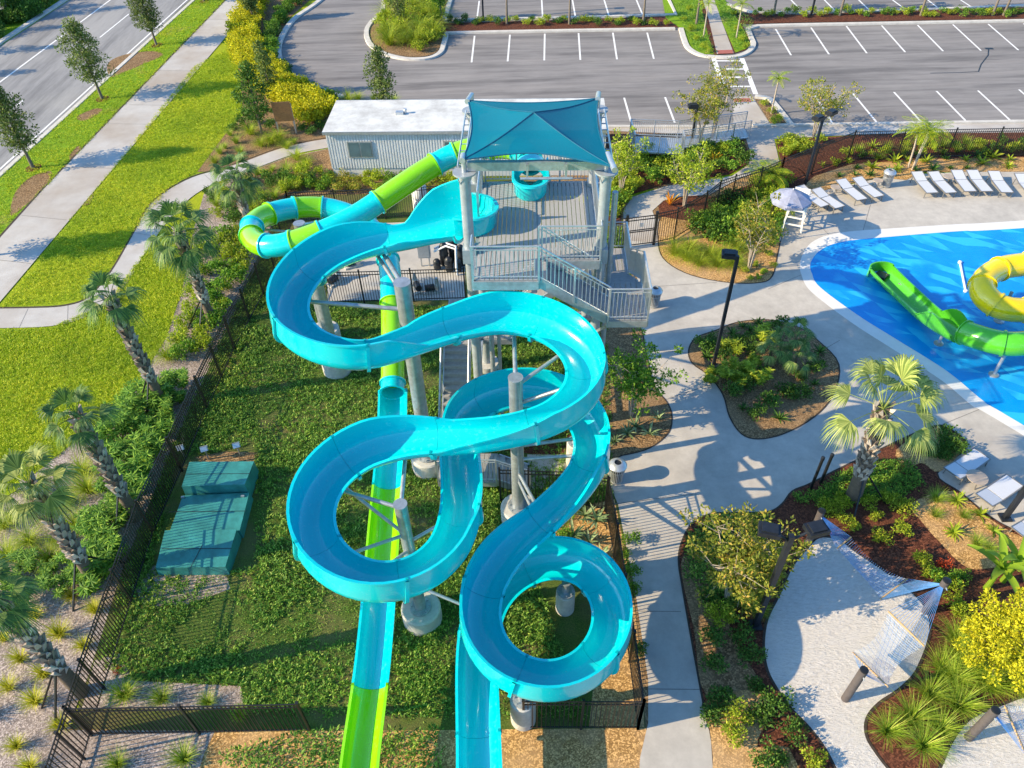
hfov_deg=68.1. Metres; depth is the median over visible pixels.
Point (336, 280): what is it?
pool pump
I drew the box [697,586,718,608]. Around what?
shrub
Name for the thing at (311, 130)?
shrub
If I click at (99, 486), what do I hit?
leafy shrub
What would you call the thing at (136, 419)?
leafy shrub
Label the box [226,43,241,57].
hedge shrub
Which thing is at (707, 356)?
dark plant
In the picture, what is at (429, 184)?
shrub
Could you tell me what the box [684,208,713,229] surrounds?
shrub
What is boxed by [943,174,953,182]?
side table
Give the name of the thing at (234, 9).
hedge shrub
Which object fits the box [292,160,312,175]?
shrub
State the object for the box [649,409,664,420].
agave
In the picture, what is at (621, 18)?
shrub
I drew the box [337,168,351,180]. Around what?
shrub
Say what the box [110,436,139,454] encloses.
leafy shrub
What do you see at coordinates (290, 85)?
hedge shrub
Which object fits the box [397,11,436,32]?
fountain grass
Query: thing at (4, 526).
fountain grass
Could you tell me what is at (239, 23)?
hedge shrub
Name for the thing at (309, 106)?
hedge shrub
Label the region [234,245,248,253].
shrub
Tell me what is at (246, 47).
hedge shrub
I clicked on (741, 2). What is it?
areca palm
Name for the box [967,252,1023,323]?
yellow pool slide
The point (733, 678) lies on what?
mulch
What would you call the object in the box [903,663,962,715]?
grass tuft
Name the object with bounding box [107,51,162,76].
bare patch
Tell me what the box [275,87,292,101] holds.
hedge shrub
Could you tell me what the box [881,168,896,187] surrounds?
litter bin
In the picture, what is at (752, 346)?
dark plant
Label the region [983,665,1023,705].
grass tuft
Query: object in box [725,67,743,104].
areca palm
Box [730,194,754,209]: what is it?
shrub
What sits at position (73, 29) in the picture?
oak tree
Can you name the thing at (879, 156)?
shrub
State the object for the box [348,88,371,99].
grass clump
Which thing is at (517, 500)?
support column
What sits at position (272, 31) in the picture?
hedge shrub
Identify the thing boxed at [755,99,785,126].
planting bed
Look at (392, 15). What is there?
fountain grass
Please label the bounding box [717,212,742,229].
shrub
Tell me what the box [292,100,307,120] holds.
hedge shrub
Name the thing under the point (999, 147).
shrub
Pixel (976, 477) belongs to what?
side table
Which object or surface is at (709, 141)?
shrub
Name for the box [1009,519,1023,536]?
sun lounger
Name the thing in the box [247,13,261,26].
hedge shrub
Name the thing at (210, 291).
shrub
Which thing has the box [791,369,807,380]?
dark plant
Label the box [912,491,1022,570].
mulch
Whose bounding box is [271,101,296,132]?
sign board
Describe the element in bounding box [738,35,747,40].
ground shrub
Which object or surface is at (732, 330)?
dark plant
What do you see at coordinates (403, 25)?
fountain grass
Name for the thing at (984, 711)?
bed edge
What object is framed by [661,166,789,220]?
planting bed
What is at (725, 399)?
bed edge
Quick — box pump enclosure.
[156,461,258,575]
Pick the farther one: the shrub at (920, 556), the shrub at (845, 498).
the shrub at (845, 498)
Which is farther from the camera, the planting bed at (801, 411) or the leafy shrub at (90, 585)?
the planting bed at (801, 411)
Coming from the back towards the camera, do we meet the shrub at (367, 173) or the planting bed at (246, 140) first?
the planting bed at (246, 140)
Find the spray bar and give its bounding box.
[958,260,967,292]
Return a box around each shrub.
[0,0,18,9]
[0,25,6,36]
[0,566,22,590]
[2,4,28,23]
[2,8,27,20]
[5,584,33,605]
[6,546,38,572]
[12,5,35,19]
[16,0,44,14]
[16,4,42,18]
[34,559,58,580]
[35,0,51,8]
[36,564,77,598]
[52,541,91,567]
[66,561,113,598]
[70,506,104,535]
[77,514,115,543]
[80,535,116,575]
[81,498,107,518]
[82,434,127,459]
[86,522,122,554]
[90,457,124,479]
[91,493,132,530]
[92,477,110,500]
[93,408,132,440]
[99,535,128,567]
[100,393,130,417]
[105,396,147,430]
[105,474,147,513]
[106,457,150,494]
[108,441,147,468]
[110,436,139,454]
[113,448,155,479]
[114,376,144,403]
[115,389,158,415]
[115,421,150,439]
[124,428,164,458]
[137,417,176,440]
[138,392,174,416]
[139,369,178,393]
[141,406,175,427]
[160,366,189,388]
[163,387,186,403]
[165,325,189,342]
[165,343,188,360]
[172,311,194,330]
[176,335,199,353]
[179,296,200,315]
[180,283,193,296]
[181,308,199,322]
[184,271,207,288]
[187,331,212,354]
[190,317,206,330]
[191,323,213,340]
[192,241,205,251]
[193,287,219,303]
[194,309,205,322]
[198,262,210,274]
[201,258,222,275]
[202,185,215,195]
[203,279,217,288]
[203,307,226,330]
[205,194,220,207]
[205,243,221,258]
[206,191,214,201]
[207,204,223,217]
[208,257,227,269]
[208,277,231,300]
[209,223,233,236]
[209,297,231,316]
[210,231,230,246]
[212,186,228,197]
[214,294,228,306]
[215,193,235,206]
[215,266,236,280]
[216,277,232,290]
[217,241,242,261]
[218,257,239,269]
[220,201,237,212]
[221,238,241,255]
[222,207,241,223]
[223,225,238,241]
[224,19,244,33]
[224,31,241,47]
[224,35,237,44]
[225,15,240,29]
[226,10,241,21]
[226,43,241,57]
[226,122,239,130]
[227,35,243,45]
[227,213,241,224]
[227,263,249,283]
[229,4,241,11]
[229,49,243,62]
[229,51,252,64]
[229,247,255,266]
[230,45,245,56]
[230,234,242,248]
[231,92,244,102]
[231,259,248,271]
[233,44,249,55]
[234,25,253,37]
[234,114,249,126]
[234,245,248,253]
[236,53,254,69]
[237,21,257,28]
[238,41,252,52]
[241,36,261,42]
[244,21,262,36]
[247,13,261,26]
[250,34,265,41]
[250,199,265,209]
[252,162,265,174]
[255,188,268,197]
[258,29,270,37]
[258,193,274,201]
[259,168,272,176]
[260,169,276,184]
[262,117,275,128]
[263,185,289,198]
[264,177,274,188]
[265,27,279,37]
[265,44,274,50]
[266,36,280,46]
[266,84,275,98]
[266,85,279,101]
[268,50,276,60]
[269,20,282,32]
[269,62,285,72]
[271,58,288,68]
[272,4,284,10]
[272,175,290,189]
[273,10,285,19]
[273,81,288,101]
[273,167,291,183]
[275,15,286,23]
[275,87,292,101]
[276,162,292,175]
[277,89,301,100]
[277,157,292,169]
[278,70,295,80]
[278,180,292,193]
[279,72,293,82]
[281,4,293,11]
[282,87,297,94]
[285,79,296,89]
[285,93,299,108]
[285,173,300,186]
[287,74,304,83]
[288,76,307,85]
[288,175,305,187]
[290,0,302,5]
[292,78,310,88]
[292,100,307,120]
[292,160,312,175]
[292,161,310,171]
[292,181,302,191]
[293,104,316,125]
[295,100,320,121]
[295,122,306,130]
[296,83,320,94]
[296,170,315,182]
[298,97,309,109]
[300,85,321,93]
[301,102,327,121]
[301,177,316,188]
[304,100,323,119]
[304,125,317,134]
[307,94,328,102]
[310,85,321,97]
[311,164,324,173]
[312,91,335,98]
[313,117,326,129]
[313,183,325,190]
[314,95,334,115]
[316,91,338,113]
[316,101,326,119]
[318,169,334,176]
[319,174,335,186]
[322,97,334,112]
[324,87,339,96]
[329,179,345,191]
[332,175,344,183]
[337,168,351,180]
[342,174,356,189]
[347,180,361,191]
[352,174,362,181]
[361,177,371,185]
[362,170,371,176]
[369,181,382,190]
[370,168,385,181]
[382,169,397,180]
[425,180,435,188]
[432,174,444,184]
[445,170,452,181]
[447,14,454,21]
[453,16,463,24]
[461,12,469,21]
[471,18,478,24]
[475,16,486,22]
[485,15,494,21]
[493,15,501,23]
[512,14,518,20]
[521,18,530,24]
[533,17,545,24]
[542,14,550,20]
[552,17,563,22]
[557,524,573,536]
[570,16,578,24]
[577,14,588,21]
[585,15,594,21]
[593,16,603,26]
[604,15,612,21]
[609,204,621,214]
[610,193,626,204]
[610,201,625,215]
[611,186,633,204]
[613,183,629,193]
[614,16,625,21]
[619,558,642,579]
[620,190,631,201]
[621,179,637,192]
[621,529,642,544]
[622,544,632,558]
[623,169,636,178]
[627,579,642,595]
[629,638,649,657]
[630,157,645,170]
[632,17,642,24]
[633,175,644,186]
[634,150,650,162]
[640,161,662,176]
[644,166,664,184]
[647,154,659,161]
[648,17,659,25]
[650,154,671,170]
[659,160,679,176]
[662,153,680,165]
[680,150,701,167]
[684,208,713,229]
[686,24,695,30]
[689,143,701,154]
[689,217,724,240]
[694,153,707,162]
[694,212,719,228]
[697,160,714,174]
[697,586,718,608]
[697,623,727,647]
[697,650,729,674]
[699,41,708,47]
[699,138,714,151]
[699,202,722,214]
[700,145,720,160]
[700,702,729,727]
[702,600,733,628]
[703,682,741,712]
[704,223,727,241]
[707,156,722,167]
[707,194,733,207]
[708,207,729,223]
[711,203,736,214]
[712,218,743,245]
[713,139,729,152]
[717,150,728,162]
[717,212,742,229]
[719,158,740,170]
[720,719,747,748]
[721,186,745,202]
[721,198,737,211]
[721,695,754,726]
[722,139,739,157]
[722,607,738,624]
[723,213,752,240]
[725,613,756,646]
[728,135,745,149]
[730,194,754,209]
[733,146,756,164]
[734,641,767,668]
[737,201,765,225]
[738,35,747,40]
[742,42,750,47]
[742,699,780,729]
[743,187,761,200]
[744,674,765,696]
[747,734,783,767]
[749,217,766,230]
[750,176,766,187]
[752,7,763,14]
[752,198,780,221]
[755,182,778,198]
[758,221,782,245]
[758,685,796,715]
[759,99,768,105]
[760,267,768,273]
[761,196,772,208]
[762,10,771,15]
[765,107,777,113]
[766,202,795,216]
[769,115,783,123]
[769,261,777,267]
[770,212,786,223]
[770,747,790,767]
[771,217,784,231]
[774,132,792,145]
[777,172,796,182]
[778,145,792,155]
[780,713,809,748]
[785,137,800,152]
[787,132,799,139]
[790,4,801,13]
[795,142,807,152]
[797,133,814,148]
[799,10,807,16]
[799,742,828,767]
[806,5,817,12]
[816,132,827,142]
[816,495,837,511]
[817,9,825,15]
[824,6,832,14]
[824,499,848,522]
[830,157,841,165]
[831,490,852,508]
[839,145,854,155]
[839,512,861,531]
[840,3,851,10]
[846,7,855,14]
[854,141,863,151]
[855,8,863,13]
[857,150,867,157]
[859,493,878,510]
[866,139,879,147]
[869,151,887,159]
[869,504,884,521]
[870,525,894,545]
[877,144,891,152]
[878,486,900,504]
[883,6,894,15]
[888,496,919,518]
[891,518,913,536]
[897,140,912,151]
[899,6,910,14]
[908,6,916,13]
[912,549,932,567]
[914,134,930,145]
[920,561,944,581]
[921,9,932,16]
[928,141,941,149]
[928,567,960,586]
[936,138,951,147]
[936,148,950,155]
[940,572,966,593]
[941,587,967,612]
[945,9,956,14]
[948,138,963,148]
[950,567,973,586]
[951,601,978,624]
[952,144,965,152]
[953,4,961,12]
[958,133,978,143]
[959,7,970,16]
[963,138,981,150]
[969,8,981,13]
[973,137,988,148]
[976,146,991,154]
[977,7,986,15]
[984,6,995,14]
[991,142,1007,152]
[995,7,1003,13]
[998,132,1009,143]
[1003,10,1011,17]
[1004,142,1022,152]
[1008,7,1016,13]
[1015,6,1023,13]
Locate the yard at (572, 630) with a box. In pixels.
[70,176,645,730]
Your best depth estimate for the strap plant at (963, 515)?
26.36 m
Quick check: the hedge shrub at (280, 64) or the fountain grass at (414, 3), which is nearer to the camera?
the hedge shrub at (280, 64)
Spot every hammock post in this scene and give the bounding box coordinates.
[805,507,825,543]
[841,666,868,702]
[921,577,951,614]
[964,705,1000,741]
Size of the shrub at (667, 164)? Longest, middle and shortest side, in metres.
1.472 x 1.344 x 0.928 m
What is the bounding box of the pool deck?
[527,172,1023,767]
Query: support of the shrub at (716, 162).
on the planting bed at (647, 185)
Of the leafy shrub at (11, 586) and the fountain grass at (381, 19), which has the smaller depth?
the leafy shrub at (11, 586)
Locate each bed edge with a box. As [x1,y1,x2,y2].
[0,0,224,236]
[0,138,324,307]
[616,327,672,457]
[657,166,807,283]
[678,424,1011,762]
[688,319,839,438]
[762,536,931,767]
[937,695,1023,767]
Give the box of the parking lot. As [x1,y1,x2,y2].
[281,0,1023,124]
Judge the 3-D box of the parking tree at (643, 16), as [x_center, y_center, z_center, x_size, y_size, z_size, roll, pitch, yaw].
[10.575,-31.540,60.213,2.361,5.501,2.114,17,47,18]
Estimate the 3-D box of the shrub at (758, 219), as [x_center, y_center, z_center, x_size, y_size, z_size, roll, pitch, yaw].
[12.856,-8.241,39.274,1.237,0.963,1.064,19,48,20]
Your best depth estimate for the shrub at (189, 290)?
36.26 m
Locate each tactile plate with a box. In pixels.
[717,50,732,53]
[733,98,751,101]
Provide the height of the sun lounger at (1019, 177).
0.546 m
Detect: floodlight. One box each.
[176,444,184,457]
[199,445,208,459]
[232,441,240,455]
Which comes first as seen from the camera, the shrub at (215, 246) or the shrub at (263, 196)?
the shrub at (215, 246)
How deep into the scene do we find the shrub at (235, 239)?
39.31 m
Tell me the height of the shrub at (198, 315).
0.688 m
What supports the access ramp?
on the path at (760, 141)
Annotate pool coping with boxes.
[800,220,1023,435]
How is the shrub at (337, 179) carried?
on the planting bed at (322, 157)
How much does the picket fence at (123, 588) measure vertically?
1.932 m
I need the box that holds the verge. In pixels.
[0,0,225,233]
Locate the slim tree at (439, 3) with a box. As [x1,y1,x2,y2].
[431,0,447,21]
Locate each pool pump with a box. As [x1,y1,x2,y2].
[326,271,342,287]
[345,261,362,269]
[410,274,423,294]
[423,277,442,294]
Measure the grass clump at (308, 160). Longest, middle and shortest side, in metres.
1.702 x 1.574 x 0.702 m
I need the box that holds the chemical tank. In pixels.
[412,185,426,208]
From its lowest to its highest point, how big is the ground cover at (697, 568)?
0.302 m
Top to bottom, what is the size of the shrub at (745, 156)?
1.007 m
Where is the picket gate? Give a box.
[623,211,658,245]
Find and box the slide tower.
[435,105,651,490]
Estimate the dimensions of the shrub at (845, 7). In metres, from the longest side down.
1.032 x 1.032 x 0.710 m
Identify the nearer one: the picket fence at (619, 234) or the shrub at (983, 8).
the picket fence at (619, 234)
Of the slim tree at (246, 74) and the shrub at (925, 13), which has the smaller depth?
the slim tree at (246, 74)
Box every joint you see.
[3,19,225,262]
[614,207,979,689]
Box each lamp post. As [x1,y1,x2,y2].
[482,0,484,20]
[687,103,698,137]
[709,249,739,367]
[748,519,830,630]
[804,108,837,184]
[809,0,815,14]
[997,485,1023,521]
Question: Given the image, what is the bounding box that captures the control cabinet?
[417,245,430,266]
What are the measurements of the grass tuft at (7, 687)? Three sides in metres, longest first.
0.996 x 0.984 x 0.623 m
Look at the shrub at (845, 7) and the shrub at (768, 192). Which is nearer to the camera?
the shrub at (768, 192)
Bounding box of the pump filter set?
[433,241,464,274]
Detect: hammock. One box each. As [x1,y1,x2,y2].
[823,517,939,599]
[852,586,942,687]
[996,705,1023,752]
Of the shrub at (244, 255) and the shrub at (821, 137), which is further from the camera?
the shrub at (821, 137)
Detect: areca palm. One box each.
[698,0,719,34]
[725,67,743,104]
[732,0,753,37]
[744,158,792,188]
[767,71,791,112]
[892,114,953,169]
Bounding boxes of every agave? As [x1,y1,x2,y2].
[560,517,586,539]
[575,528,599,543]
[577,505,595,524]
[579,503,608,528]
[595,542,608,552]
[610,433,620,445]
[615,422,635,439]
[626,415,645,432]
[640,421,661,435]
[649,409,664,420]
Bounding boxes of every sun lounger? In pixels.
[794,184,829,212]
[811,187,844,213]
[835,178,867,205]
[852,176,883,202]
[910,171,938,197]
[927,171,956,197]
[943,447,990,484]
[950,170,976,196]
[966,169,993,195]
[974,474,1022,511]
[986,170,1013,197]
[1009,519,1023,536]
[1012,173,1023,189]
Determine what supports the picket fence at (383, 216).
on the yard at (572, 630)
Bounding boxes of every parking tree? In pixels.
[506,0,507,23]
[568,0,570,24]
[642,0,645,21]
[695,0,699,23]
[772,0,776,15]
[838,0,844,15]
[919,0,926,15]
[991,0,999,15]
[1002,0,1010,15]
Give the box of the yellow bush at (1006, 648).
[951,586,1023,693]
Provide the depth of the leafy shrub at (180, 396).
30.93 m
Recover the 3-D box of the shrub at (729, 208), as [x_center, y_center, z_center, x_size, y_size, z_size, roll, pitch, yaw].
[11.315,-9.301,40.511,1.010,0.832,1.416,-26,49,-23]
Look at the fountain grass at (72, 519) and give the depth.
26.78 m
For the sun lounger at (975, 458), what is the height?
0.545 m
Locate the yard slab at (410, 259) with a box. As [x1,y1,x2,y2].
[328,222,464,300]
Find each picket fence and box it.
[41,193,292,767]
[61,701,310,736]
[284,179,511,221]
[324,266,465,302]
[498,467,609,510]
[522,699,642,729]
[605,477,645,729]
[614,218,625,247]
[655,159,783,241]
[777,126,1023,184]
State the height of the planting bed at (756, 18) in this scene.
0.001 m
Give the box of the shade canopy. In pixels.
[457,91,617,172]
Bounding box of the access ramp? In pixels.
[628,111,751,164]
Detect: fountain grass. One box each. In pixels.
[0,496,25,526]
[0,503,20,533]
[0,527,27,574]
[3,520,46,553]
[9,465,55,501]
[18,533,63,573]
[27,511,62,528]
[38,529,77,553]
[47,500,83,536]
[59,485,83,508]
[63,451,96,485]
[64,463,100,507]
[143,336,184,367]
[163,329,188,347]
[367,17,407,49]
[370,0,399,16]
[370,14,407,37]
[371,16,385,23]
[375,11,387,19]
[375,24,390,33]
[380,15,403,27]
[381,0,394,5]
[382,12,419,34]
[388,10,403,19]
[390,26,418,45]
[393,21,429,48]
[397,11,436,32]
[401,0,421,7]
[403,12,416,23]
[406,5,419,16]
[406,22,424,41]
[409,9,453,39]
[410,40,428,50]
[411,0,439,16]
[412,0,457,17]
[414,27,434,42]
[416,8,430,20]
[426,24,445,40]
[430,8,448,22]
[661,233,693,260]
[668,237,707,267]
[673,230,704,255]
[683,247,714,272]
[697,236,730,265]
[702,247,733,274]
[705,241,740,261]
[715,244,749,273]
[717,233,758,257]
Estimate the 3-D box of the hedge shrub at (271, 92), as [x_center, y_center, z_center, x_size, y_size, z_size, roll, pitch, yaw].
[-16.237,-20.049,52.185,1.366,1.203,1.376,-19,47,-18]
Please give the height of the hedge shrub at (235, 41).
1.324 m
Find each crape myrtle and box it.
[606,126,649,191]
[607,327,688,417]
[658,141,723,206]
[672,75,728,135]
[677,501,815,618]
[687,49,753,132]
[731,187,788,269]
[798,76,865,137]
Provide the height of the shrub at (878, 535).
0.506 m
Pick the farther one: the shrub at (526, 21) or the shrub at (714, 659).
the shrub at (526, 21)
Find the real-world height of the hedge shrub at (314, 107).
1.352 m
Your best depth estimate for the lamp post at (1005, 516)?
25.95 m
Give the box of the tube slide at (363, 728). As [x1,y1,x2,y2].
[238,138,550,767]
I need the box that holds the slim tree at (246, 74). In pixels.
[230,59,271,134]
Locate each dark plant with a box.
[693,334,715,353]
[700,350,713,360]
[704,329,722,349]
[712,346,733,360]
[722,380,744,397]
[725,326,740,334]
[728,332,746,347]
[738,320,748,329]
[738,330,757,346]
[738,401,750,410]
[740,373,757,391]
[742,322,757,331]
[744,340,764,355]
[745,402,768,420]
[750,316,764,324]
[756,390,782,407]
[757,364,768,369]
[770,315,790,329]
[771,409,789,422]
[774,381,799,399]
[787,380,813,400]
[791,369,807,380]
[803,353,827,373]
[810,379,818,385]
[812,343,827,355]
[915,440,940,457]
[930,440,955,460]
[935,423,962,442]
[935,431,956,452]
[940,435,971,454]
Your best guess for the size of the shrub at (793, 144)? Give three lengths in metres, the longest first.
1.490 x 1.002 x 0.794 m
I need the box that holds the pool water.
[810,228,1023,424]
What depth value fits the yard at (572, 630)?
24.42 m
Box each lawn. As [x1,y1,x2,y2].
[0,0,59,38]
[0,0,948,724]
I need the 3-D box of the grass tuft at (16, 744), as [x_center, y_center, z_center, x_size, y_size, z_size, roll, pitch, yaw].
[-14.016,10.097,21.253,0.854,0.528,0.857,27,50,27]
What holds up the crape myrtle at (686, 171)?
on the planting bed at (675, 205)
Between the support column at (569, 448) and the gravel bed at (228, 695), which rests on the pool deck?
the support column at (569, 448)
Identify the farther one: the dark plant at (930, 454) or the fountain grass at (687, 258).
the fountain grass at (687, 258)
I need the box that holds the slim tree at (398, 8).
[384,0,410,21]
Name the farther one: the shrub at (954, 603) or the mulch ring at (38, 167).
the mulch ring at (38, 167)
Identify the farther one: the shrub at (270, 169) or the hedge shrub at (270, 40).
the hedge shrub at (270, 40)
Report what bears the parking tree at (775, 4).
on the planting bed at (756, 18)
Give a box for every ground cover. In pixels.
[217,0,771,767]
[791,457,924,505]
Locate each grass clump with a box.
[205,150,221,163]
[208,141,226,153]
[218,141,228,148]
[223,128,233,135]
[226,133,242,143]
[233,144,246,153]
[236,119,263,136]
[250,133,268,149]
[257,126,286,146]
[265,123,292,143]
[277,134,297,152]
[283,145,308,161]
[288,137,298,143]
[293,152,316,165]
[334,87,362,99]
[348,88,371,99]
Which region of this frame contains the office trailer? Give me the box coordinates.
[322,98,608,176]
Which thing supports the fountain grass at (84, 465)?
on the planting bed at (13, 721)
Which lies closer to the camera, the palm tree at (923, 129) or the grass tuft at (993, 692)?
the grass tuft at (993, 692)
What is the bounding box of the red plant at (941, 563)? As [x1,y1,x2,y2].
[936,557,954,569]
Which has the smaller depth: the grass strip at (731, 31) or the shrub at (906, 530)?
the shrub at (906, 530)
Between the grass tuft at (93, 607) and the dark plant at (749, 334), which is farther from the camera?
the dark plant at (749, 334)
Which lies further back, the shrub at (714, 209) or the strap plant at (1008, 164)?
the strap plant at (1008, 164)
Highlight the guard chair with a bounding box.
[782,187,810,232]
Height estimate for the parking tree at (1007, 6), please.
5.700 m
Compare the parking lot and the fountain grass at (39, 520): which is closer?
the fountain grass at (39, 520)
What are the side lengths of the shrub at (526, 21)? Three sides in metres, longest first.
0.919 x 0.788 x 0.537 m
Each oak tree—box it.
[0,86,42,168]
[53,14,116,98]
[124,0,163,44]
[238,0,258,14]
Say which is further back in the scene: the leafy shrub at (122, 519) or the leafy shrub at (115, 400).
the leafy shrub at (115, 400)
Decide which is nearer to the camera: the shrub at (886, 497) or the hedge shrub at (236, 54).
the shrub at (886, 497)
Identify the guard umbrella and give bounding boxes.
[770,188,811,239]
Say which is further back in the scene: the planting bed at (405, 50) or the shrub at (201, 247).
the planting bed at (405, 50)
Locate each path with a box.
[0,139,327,327]
[609,96,1023,241]
[703,0,733,53]
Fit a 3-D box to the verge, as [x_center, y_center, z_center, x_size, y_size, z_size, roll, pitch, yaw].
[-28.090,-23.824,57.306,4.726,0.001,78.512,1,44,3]
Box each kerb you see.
[0,0,194,176]
[276,0,1023,127]
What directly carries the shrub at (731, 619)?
on the planting bed at (896, 559)
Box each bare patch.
[10,171,50,214]
[69,146,80,158]
[77,108,101,120]
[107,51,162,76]
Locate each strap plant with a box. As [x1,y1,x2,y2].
[863,160,881,170]
[863,170,876,176]
[886,151,903,162]
[893,161,904,172]
[918,154,936,163]
[919,483,954,505]
[925,504,948,521]
[927,162,940,170]
[943,521,963,541]
[946,490,966,509]
[955,505,973,522]
[958,154,970,162]
[964,528,993,549]
[970,506,989,523]
[973,150,984,157]
[974,155,991,165]
[983,538,998,551]
[984,523,1003,537]
[985,147,1003,160]
[1004,159,1016,168]
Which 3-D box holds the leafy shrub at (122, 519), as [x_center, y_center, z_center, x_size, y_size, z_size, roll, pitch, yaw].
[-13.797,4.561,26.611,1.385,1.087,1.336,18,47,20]
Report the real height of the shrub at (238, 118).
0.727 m
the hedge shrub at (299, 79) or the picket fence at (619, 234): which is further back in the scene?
the hedge shrub at (299, 79)
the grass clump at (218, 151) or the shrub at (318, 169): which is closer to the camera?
the shrub at (318, 169)
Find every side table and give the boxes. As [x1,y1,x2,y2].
[829,184,840,195]
[872,178,882,188]
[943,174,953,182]
[966,469,988,489]
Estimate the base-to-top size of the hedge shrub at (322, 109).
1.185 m
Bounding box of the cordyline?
[662,191,679,204]
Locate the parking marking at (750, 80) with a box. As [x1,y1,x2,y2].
[471,0,1023,122]
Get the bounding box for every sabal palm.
[0,442,125,611]
[0,554,89,724]
[36,383,142,532]
[75,270,163,416]
[141,198,222,337]
[207,150,265,216]
[755,336,783,366]
[760,324,801,366]
[772,316,816,354]
[776,336,817,378]
[818,354,946,519]
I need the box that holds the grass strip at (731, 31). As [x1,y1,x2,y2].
[715,0,748,51]
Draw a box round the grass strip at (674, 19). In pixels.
[663,0,713,54]
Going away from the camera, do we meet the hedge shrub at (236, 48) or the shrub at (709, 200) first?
the shrub at (709, 200)
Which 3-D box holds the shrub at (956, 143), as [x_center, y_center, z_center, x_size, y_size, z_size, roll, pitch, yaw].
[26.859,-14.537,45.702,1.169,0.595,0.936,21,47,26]
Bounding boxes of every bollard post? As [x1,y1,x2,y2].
[809,456,824,489]
[819,453,834,484]
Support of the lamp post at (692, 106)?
on the planting bed at (647, 185)
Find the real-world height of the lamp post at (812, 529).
5.013 m
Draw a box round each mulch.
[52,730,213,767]
[65,728,645,767]
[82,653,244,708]
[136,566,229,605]
[195,451,258,461]
[508,374,569,453]
[555,499,643,726]
[681,542,756,696]
[704,690,798,767]
[806,157,1023,189]
[896,427,962,471]
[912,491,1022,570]
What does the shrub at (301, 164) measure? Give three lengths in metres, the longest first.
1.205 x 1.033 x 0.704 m
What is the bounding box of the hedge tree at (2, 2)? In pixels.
[0,0,8,11]
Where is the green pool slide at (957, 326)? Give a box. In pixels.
[866,261,1023,377]
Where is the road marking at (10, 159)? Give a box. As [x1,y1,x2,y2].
[0,0,186,169]
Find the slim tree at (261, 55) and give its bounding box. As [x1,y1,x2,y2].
[252,39,276,88]
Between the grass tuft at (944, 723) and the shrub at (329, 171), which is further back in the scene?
the shrub at (329, 171)
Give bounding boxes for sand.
[765,537,928,767]
[942,698,1023,767]
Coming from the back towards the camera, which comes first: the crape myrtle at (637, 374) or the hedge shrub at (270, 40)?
the hedge shrub at (270, 40)
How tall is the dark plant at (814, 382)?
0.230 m
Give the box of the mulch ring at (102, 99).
[95,96,108,101]
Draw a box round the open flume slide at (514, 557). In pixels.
[266,178,632,767]
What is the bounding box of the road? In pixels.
[0,0,189,171]
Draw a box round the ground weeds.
[97,222,627,721]
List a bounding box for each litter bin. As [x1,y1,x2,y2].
[609,458,626,484]
[650,285,662,307]
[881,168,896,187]
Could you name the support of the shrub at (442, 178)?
on the planting bed at (322, 157)
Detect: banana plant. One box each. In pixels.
[967,533,1023,591]
[993,530,1023,582]
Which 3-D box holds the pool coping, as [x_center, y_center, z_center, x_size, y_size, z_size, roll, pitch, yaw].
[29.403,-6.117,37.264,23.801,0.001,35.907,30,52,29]
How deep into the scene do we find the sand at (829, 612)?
23.19 m
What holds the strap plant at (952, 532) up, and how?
on the mulch at (960, 551)
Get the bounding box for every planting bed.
[0,149,324,767]
[197,0,340,171]
[220,149,453,211]
[369,0,446,56]
[443,0,1023,54]
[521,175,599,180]
[599,322,670,460]
[607,134,747,224]
[621,200,659,729]
[658,167,785,282]
[658,195,703,215]
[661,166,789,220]
[679,426,1023,767]
[689,320,838,437]
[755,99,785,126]
[777,132,1023,187]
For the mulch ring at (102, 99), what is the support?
on the verge
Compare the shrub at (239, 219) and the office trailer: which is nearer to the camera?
the shrub at (239, 219)
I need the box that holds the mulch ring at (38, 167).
[25,164,40,171]
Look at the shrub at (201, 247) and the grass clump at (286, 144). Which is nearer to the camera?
the shrub at (201, 247)
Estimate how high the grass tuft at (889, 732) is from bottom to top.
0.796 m
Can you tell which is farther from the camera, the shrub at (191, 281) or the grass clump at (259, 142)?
the grass clump at (259, 142)
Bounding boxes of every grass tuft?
[0,631,10,644]
[0,644,30,670]
[0,670,22,699]
[0,730,29,756]
[9,748,41,767]
[13,683,49,714]
[24,662,49,684]
[26,601,47,620]
[39,614,74,644]
[40,707,74,736]
[55,582,77,605]
[66,631,93,654]
[78,594,103,619]
[94,742,134,767]
[98,668,146,715]
[137,678,177,712]
[158,733,203,767]
[191,687,218,711]
[226,703,248,725]
[730,591,761,617]
[748,602,773,622]
[765,540,782,558]
[863,702,916,750]
[878,684,946,741]
[896,715,960,767]
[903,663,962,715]
[915,700,973,747]
[920,639,977,690]
[927,644,990,707]
[933,612,974,654]
[933,670,1001,734]
[934,624,988,681]
[945,642,1012,694]
[953,650,1022,707]
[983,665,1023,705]
[989,662,1023,700]
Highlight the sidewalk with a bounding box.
[0,0,238,300]
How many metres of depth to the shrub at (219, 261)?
37.97 m
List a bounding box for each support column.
[265,220,340,336]
[310,255,438,479]
[313,285,350,378]
[344,460,458,636]
[501,335,572,522]
[510,695,535,731]
[555,581,574,616]
[566,436,572,465]
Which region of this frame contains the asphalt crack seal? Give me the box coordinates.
[950,48,992,72]
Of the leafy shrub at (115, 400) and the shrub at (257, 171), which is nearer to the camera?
the leafy shrub at (115, 400)
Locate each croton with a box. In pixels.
[702,363,719,382]
[713,354,742,379]
[720,337,744,355]
[730,368,747,386]
[737,362,754,378]
[741,351,762,365]
[743,360,774,385]
[752,322,776,344]

